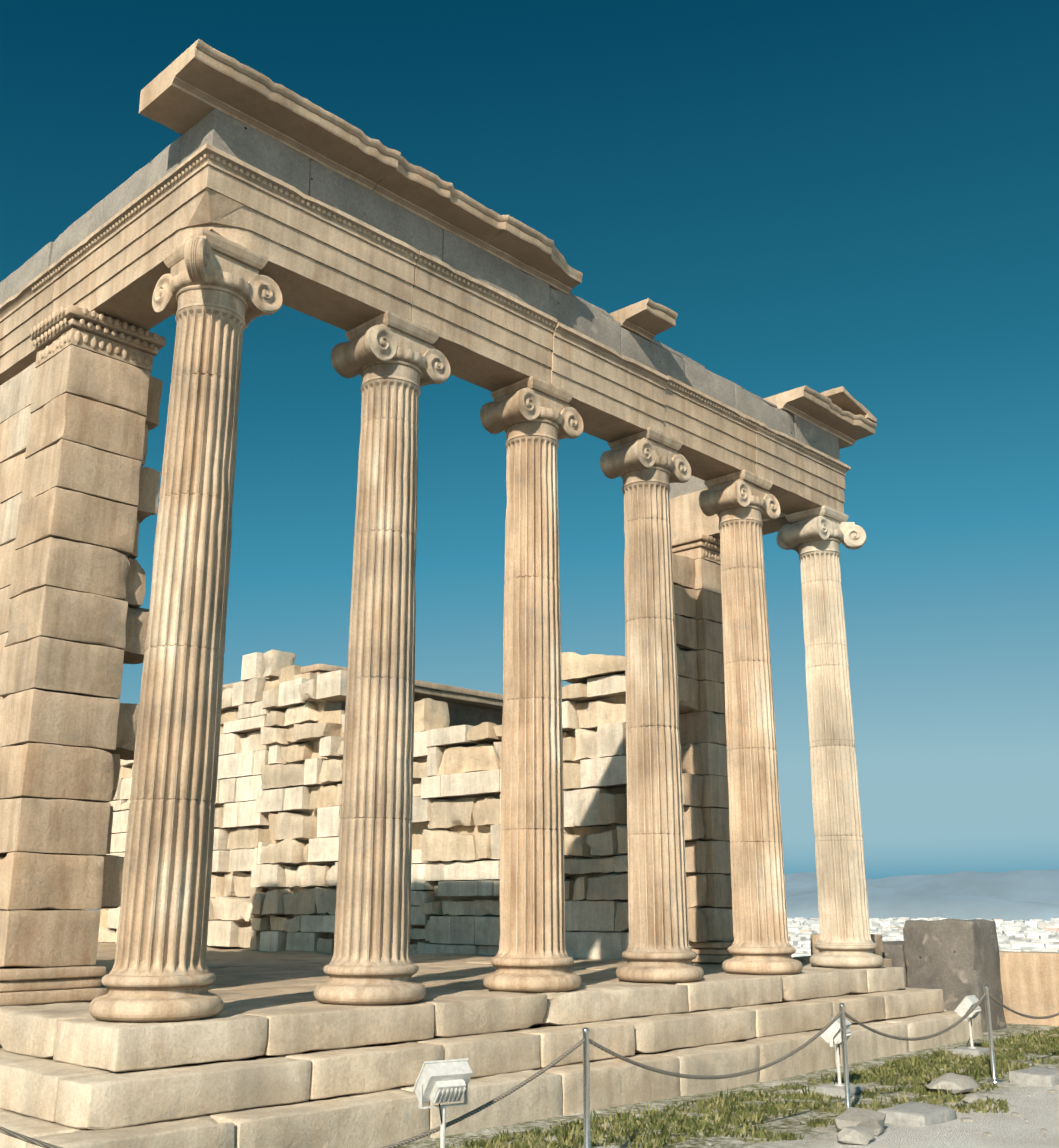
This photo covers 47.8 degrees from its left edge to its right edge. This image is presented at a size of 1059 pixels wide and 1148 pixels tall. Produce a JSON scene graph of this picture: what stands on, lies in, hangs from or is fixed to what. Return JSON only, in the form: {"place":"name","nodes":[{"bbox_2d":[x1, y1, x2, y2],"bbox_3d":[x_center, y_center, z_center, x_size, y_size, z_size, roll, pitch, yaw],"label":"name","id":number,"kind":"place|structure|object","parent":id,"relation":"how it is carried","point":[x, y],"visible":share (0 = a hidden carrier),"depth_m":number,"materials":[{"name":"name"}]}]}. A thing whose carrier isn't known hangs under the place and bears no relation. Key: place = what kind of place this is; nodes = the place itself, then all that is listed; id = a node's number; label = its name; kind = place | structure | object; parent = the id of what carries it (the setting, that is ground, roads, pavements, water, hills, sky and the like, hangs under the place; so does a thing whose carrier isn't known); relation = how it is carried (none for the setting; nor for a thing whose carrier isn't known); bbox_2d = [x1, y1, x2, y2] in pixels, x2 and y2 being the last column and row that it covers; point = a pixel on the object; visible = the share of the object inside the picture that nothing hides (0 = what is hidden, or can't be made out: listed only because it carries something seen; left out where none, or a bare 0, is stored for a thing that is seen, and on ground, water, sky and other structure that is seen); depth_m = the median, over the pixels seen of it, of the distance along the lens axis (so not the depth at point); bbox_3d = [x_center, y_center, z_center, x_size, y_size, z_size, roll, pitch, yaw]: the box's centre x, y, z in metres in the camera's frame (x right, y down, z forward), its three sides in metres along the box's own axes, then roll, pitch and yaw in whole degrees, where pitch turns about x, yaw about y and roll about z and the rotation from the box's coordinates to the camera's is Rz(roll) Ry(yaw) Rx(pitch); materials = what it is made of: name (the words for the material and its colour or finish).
{"place":"outdoors","nodes":[
{"label":"outdoors","id":0,"kind":"place"},
{"bbox_2d":[0,942,814,1071],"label":"temple floor","id":1,"kind":"structure","parent":0,"point":[246,977],"depth_m":15.62,"materials":[{"name":"stone"}]},
{"bbox_2d":[98,649,693,960],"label":"ruin wall","id":2,"kind":"structure","parent":1,"relation":"on","point":[277,803],"depth_m":23.30,"materials":[{"name":"stone"}]},
{"bbox_2d":[0,0,1058,878],"label":"sky","id":3,"kind":"structure","parent":0,"point":[861,197],"materials":[{"name":"blue"}]},
{"bbox_2d":[88,869,1058,921],"bbox_3d":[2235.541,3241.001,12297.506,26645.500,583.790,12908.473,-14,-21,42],"label":"hills","id":4,"kind":"structure","parent":0,"point":[1025,895],"depth_m":10213.20,"materials":[{"name":"grey"}]},
{"bbox_2d":[308,1023,1058,1147],"bbox_3d":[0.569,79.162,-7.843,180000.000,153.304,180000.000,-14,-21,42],"label":"ground","id":5,"kind":"structure","parent":0,"point":[1038,1107],"depth_m":10.23,"materials":[{"name":"grey gravel"}]},
{"bbox_2d":[99,663,503,948],"bbox_3d":[-6.125,8.028,31.703,10.719,9.073,7.114,-14,-21,42],"label":"coping","id":6,"kind":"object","parent":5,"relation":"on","point":[454,694],"depth_m":29.65,"materials":[{"name":"stone"}]},
{"bbox_2d":[341,697,502,726],"bbox_3d":[-6.123,4.261,32.744,9.714,0.648,6.116,-14,-21,42],"label":"porch frieze","id":7,"kind":"object","parent":6,"relation":"on","point":[461,714],"visible":0.08,"depth_m":30.62,"materials":[{"name":"stone"}]},
{"bbox_2d":[413,1058,472,1147],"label":"floodlight","id":8,"kind":"object","parent":5,"relation":"on","point":[441,1081],"visible":1,"depth_m":7.53,"materials":[{"name":"white metal"}]},
{"bbox_2d":[439,1104,442,1124],"bbox_3d":[-0.553,3.592,7.526,0.184,0.530,0.048,-79,-80,74],"label":"floodlight cable","id":9,"kind":"object","parent":8,"relation":"attached to","point":[440,1114],"visible":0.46,"depth_m":7.51,"materials":[{"name":"black rubber"}]},
{"bbox_2d":[0,951,982,1147],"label":"krepidoma steps","id":10,"kind":"structure","parent":5,"relation":"on","point":[66,1081],"depth_m":9.93,"materials":[{"name":"stone"}]},
{"bbox_2d":[0,362,35,909],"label":"wall","id":11,"kind":"structure","parent":10,"relation":"on","point":[16,391],"depth_m":12.51,"materials":[{"name":"stone"}]},
{"bbox_2d":[0,304,165,1005],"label":"corner pillar","id":12,"kind":"structure","parent":10,"relation":"on","point":[78,623],"depth_m":11.40,"materials":[{"name":"stone"}]},
{"bbox_2d":[89,228,282,1021],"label":"column","id":13,"kind":"structure","parent":10,"relation":"on","point":[215,294],"depth_m":9.81,"materials":[{"name":"stone"}]},
{"bbox_2d":[314,311,450,1004],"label":"column","id":14,"kind":"structure","parent":10,"relation":"on","point":[396,362],"depth_m":11.29,"materials":[{"name":"stone"}]},
{"bbox_2d":[480,376,583,992],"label":"column","id":15,"kind":"structure","parent":10,"relation":"on","point":[535,419],"depth_m":12.77,"materials":[{"name":"stone"}]},
{"bbox_2d":[600,427,703,982],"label":"column","id":16,"kind":"structure","parent":10,"relation":"on","point":[648,465],"depth_m":14.24,"materials":[{"name":"stone"}]},
{"bbox_2d":[0,143,850,540],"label":"architrave","id":17,"kind":"object","parent":16,"relation":"on","point":[320,265],"visible":0.79,"depth_m":12.69,"materials":[{"name":"stone"}]},
{"bbox_2d":[0,108,839,498],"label":"frieze","id":18,"kind":"object","parent":17,"relation":"on","point":[264,152],"visible":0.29,"depth_m":12.93,"materials":[{"name":"stone"}]},
{"bbox_2d":[139,39,876,448],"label":"cornice","id":19,"kind":"structure","parent":18,"relation":"on","point":[191,85],"depth_m":12.00,"materials":[{"name":"beige stone"}]},
{"bbox_2d":[821,386,876,422],"bbox_3d":[4.763,-2.531,18.823,1.001,0.319,1.012,-14,-21,42],"label":"cornice fragment","id":20,"kind":"object","parent":19,"relation":"on","point":[842,398],"visible":0.29,"depth_m":18.44,"materials":[{"name":"beige stone"}]},
{"bbox_2d":[569,293,776,407],"bbox_3d":[1.870,-2.882,16.186,0.543,0.119,4.607,-14,-21,42],"label":"frieze rubble","id":21,"kind":"object","parent":18,"relation":"on","point":[654,341],"visible":0.19,"depth_m":15.72,"materials":[{"name":"grey stone"}]},
{"bbox_2d":[32,154,845,470],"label":"dentil molding","id":22,"kind":"structure","parent":17,"relation":"attached to","point":[392,246],"depth_m":12.26,"materials":[{"name":"beige stone"}]},
{"bbox_2d":[671,533,733,962],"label":"pillar","id":23,"kind":"structure","parent":10,"relation":"on","point":[696,562],"depth_m":18.51,"materials":[{"name":"stone"}]},
{"bbox_2d":[699,469,802,974],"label":"column","id":24,"kind":"structure","parent":10,"relation":"on","point":[742,504],"depth_m":15.72,"materials":[{"name":"stone"}]},
{"bbox_2d":[776,505,883,967],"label":"column","id":25,"kind":"structure","parent":10,"relation":"on","point":[813,538],"depth_m":17.22,"materials":[{"name":"stone"}]},
{"bbox_2d":[0,993,1058,1147],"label":"barrier rope","id":26,"kind":"object","parent":5,"relation":"on","point":[5,1131],"visible":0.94,"depth_m":8.79,"materials":[{"name":"grey fabric"}]},
{"bbox_2d":[582,1027,590,1147],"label":"barrier post","id":27,"kind":"object","parent":5,"relation":"on","point":[586,1085],"visible":1,"depth_m":8.35,"materials":[{"name":"silver metal"}]},
{"bbox_2d":[479,1034,1058,1147],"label":"loose stones","id":28,"kind":"object","parent":5,"relation":"on","point":[853,1125],"visible":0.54,"depth_m":9.79,"materials":[{"name":"grey stone"}]},
{"bbox_2d":[820,1017,851,1085],"bbox_3d":[3.084,4.783,12.003,0.292,0.652,0.342,-14,-21,42],"label":"floodlight","id":29,"kind":"object","parent":5,"relation":"on","point":[831,1034],"visible":0.6,"depth_m":11.94,"materials":[{"name":"white metal"}]},
{"bbox_2d":[816,1082,863,1097],"bbox_3d":[3.093,5.156,11.902,0.345,0.126,0.402,-14,-21,42],"label":"floodlight footing","id":30,"kind":"object","parent":5,"relation":"on","point":[831,1089],"visible":0.44,"depth_m":11.80,"materials":[{"name":"grey concrete"}]},
{"bbox_2d":[839,1003,850,1108],"bbox_3d":[2.804,4.324,10.618,0.150,0.975,0.150,-14,-21,42],"label":"barrier post","id":31,"kind":"object","parent":5,"relation":"on","point":[845,1057],"visible":0.67,"depth_m":10.61,"materials":[{"name":"silver metal"}]},
{"bbox_2d":[787,917,1058,956],"bbox_3d":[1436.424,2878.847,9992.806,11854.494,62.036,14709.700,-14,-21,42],"label":"city buildings","id":32,"kind":"structure","parent":5,"relation":"on","point":[1034,935],"depth_m":5119.06,"materials":[{"name":"white"}]},
{"bbox_2d":[792,934,1058,1025],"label":"block wall","id":33,"kind":"structure","parent":5,"relation":"on","point":[1030,983],"depth_m":18.16,"materials":[{"name":"stone"}]},
{"bbox_2d":[882,918,1006,1032],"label":"stone block","id":34,"kind":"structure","parent":5,"relation":"on","point":[957,961],"depth_m":17.61,"materials":[{"name":"stone"}]},
{"bbox_2d":[954,995,980,1048],"bbox_3d":[5.402,5.495,14.682,0.274,0.613,0.334,-14,-21,42],"label":"floodlight","id":35,"kind":"object","parent":5,"relation":"on","point":[965,1005],"visible":0.98,"depth_m":14.62,"materials":[{"name":"white metal"}]},
{"bbox_2d":[877,1066,1058,1126],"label":"stone slabs","id":36,"kind":"structure","parent":5,"relation":"on","point":[918,1114],"depth_m":10.39,"materials":[{"name":"white stone"}]},
{"bbox_2d":[952,1046,989,1056],"bbox_3d":[5.404,5.847,14.581,0.347,0.129,0.408,-14,-21,42],"label":"floodlight footing","id":37,"kind":"object","parent":5,"relation":"on","point":[977,1051],"visible":0.48,"depth_m":14.46,"materials":[{"name":"grey concrete"}]},
{"bbox_2d":[983,985,1001,1082],"bbox_3d":[4.862,4.856,12.621,0.150,0.975,0.150,-14,-21,42],"label":"barrier post","id":38,"kind":"object","parent":5,"relation":"on","point":[994,1079],"visible":0.96,"depth_m":12.59,"materials":[{"name":"silver metal"}]},
{"bbox_2d":[435,1027,1058,1147],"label":"weedy grass","id":39,"kind":"structure","parent":0,"point":[916,1076],"depth_m":10.97,"materials":[{"name":"green plant"}]}
]}

